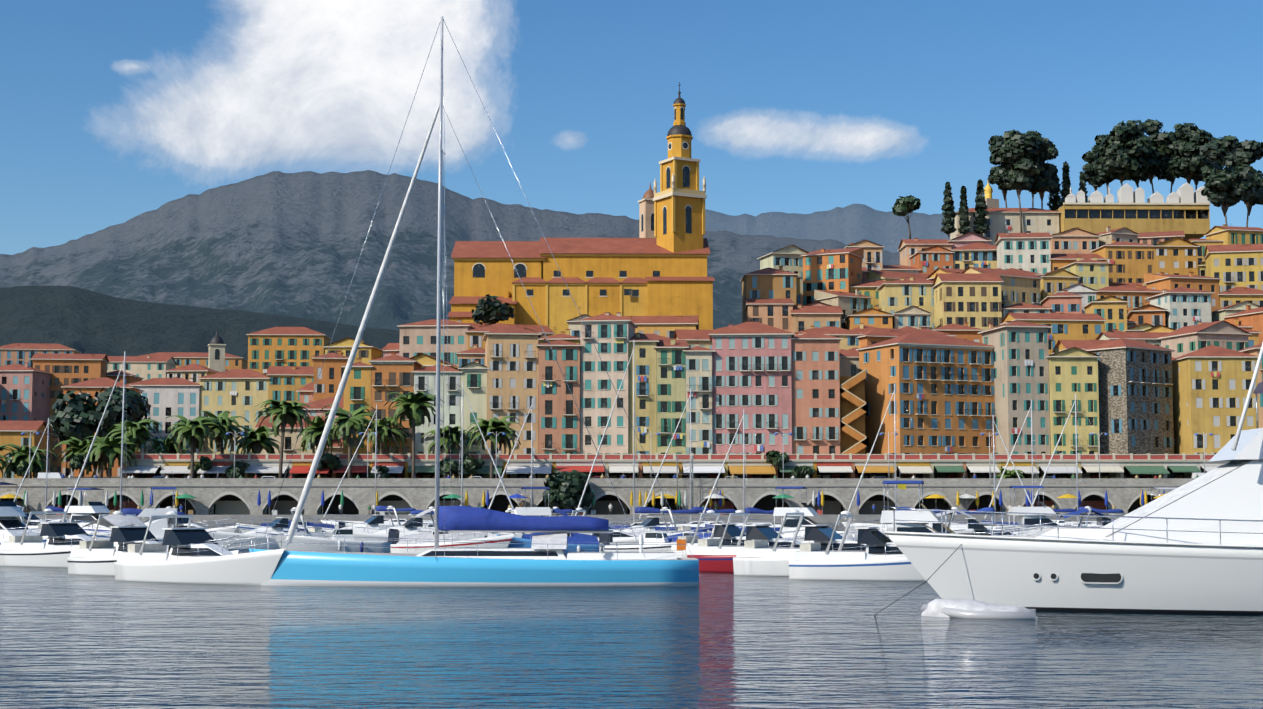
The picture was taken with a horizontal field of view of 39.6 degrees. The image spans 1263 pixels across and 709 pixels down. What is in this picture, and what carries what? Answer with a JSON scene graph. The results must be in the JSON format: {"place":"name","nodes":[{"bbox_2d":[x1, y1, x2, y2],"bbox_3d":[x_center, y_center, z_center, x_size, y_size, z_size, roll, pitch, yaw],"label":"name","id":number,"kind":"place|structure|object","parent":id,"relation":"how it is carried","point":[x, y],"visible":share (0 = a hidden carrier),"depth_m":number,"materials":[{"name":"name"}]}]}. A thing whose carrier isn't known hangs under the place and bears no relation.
{"place":"outdoors","nodes":[
{"label":"outdoors","id":0,"kind":"place"},
{"bbox_2d":[47,472,122,477],"bbox_3d":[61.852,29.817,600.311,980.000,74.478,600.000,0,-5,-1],"label":"hill terrain","id":1,"kind":"structure","parent":0,"point":[90,477],"depth_m":369.01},
{"bbox_2d":[0,82,1262,477],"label":"town buildings","id":2,"kind":"structure","parent":1,"relation":"on","point":[1130,322],"depth_m":319.50,"materials":[{"name":"paint"}]},
{"bbox_2d":[0,119,1262,513],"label":"trees","id":3,"kind":"object","parent":1,"relation":"on","point":[1122,151],"visible":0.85,"depth_m":322.83,"materials":[{"name":"green plant"}]},
{"bbox_2d":[0,286,399,505],"bbox_3d":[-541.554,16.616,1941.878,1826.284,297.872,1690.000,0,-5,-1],"label":"hill","id":4,"kind":"structure","parent":0,"point":[83,321],"depth_m":2214.53,"materials":[{"name":"green plant"}]},
{"bbox_2d":[0,170,899,330],"bbox_3d":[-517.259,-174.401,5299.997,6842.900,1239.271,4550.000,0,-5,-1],"label":"mountain terrain","id":5,"kind":"structure","parent":0,"point":[282,243],"depth_m":5844.41,"materials":[{"name":"grey stone"}]},
{"bbox_2d":[0,504,1262,708],"bbox_3d":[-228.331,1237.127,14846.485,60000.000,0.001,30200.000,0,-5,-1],"label":"sea water","id":6,"kind":"structure","parent":0,"point":[720,640],"depth_m":40.96,"materials":[{"name":"blue liquid"}]},
{"bbox_2d":[249,16,698,586],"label":"sailboat","id":7,"kind":"object","parent":6,"relation":"on","point":[543,560],"visible":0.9,"depth_m":71.21,"materials":[{"name":"blue plastic"}]},
{"bbox_2d":[0,343,1177,584],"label":"moored boats","id":8,"kind":"object","parent":6,"relation":"on","point":[794,545],"visible":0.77,"depth_m":93.22,"materials":[{"name":"white plastic"}]},
{"bbox_2d":[0,478,1195,522],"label":"quay wall","id":9,"kind":"structure","parent":6,"relation":"in","point":[234,498],"depth_m":279.02,"materials":[{"name":"stone"}]},
{"bbox_2d":[0,431,1212,514],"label":"quay furniture","id":10,"kind":"object","parent":9,"relation":"on","point":[1143,500],"visible":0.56,"depth_m":276.26,"materials":[{"name":"white"}]},
{"bbox_2d":[921,598,1037,619],"bbox_3d":[10.441,7.657,52.567,3.529,0.654,2.089,-1,-5,15],"label":"inflatable dinghy","id":11,"kind":"object","parent":6,"relation":"on","point":[963,608],"visible":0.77,"depth_m":52.01,"materials":[{"name":"white rubber"}]},
{"bbox_2d":[874,342,1262,614],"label":"white yacht","id":12,"kind":"object","parent":6,"relation":"on","point":[1194,546],"visible":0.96,"depth_m":54.18,"materials":[{"name":"white plastic"}]},
{"bbox_2d":[0,0,1262,254],"label":"sky","id":13,"kind":"structure","parent":0,"point":[113,112],"materials":[{"name":"blue"}]},
{"bbox_2d":[705,204,949,252],"bbox_3d":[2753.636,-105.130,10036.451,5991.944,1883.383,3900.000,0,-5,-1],"label":"mountain terrain","id":14,"kind":"structure","parent":0,"point":[855,223],"depth_m":10977.06,"materials":[{"name":"grey stone"}]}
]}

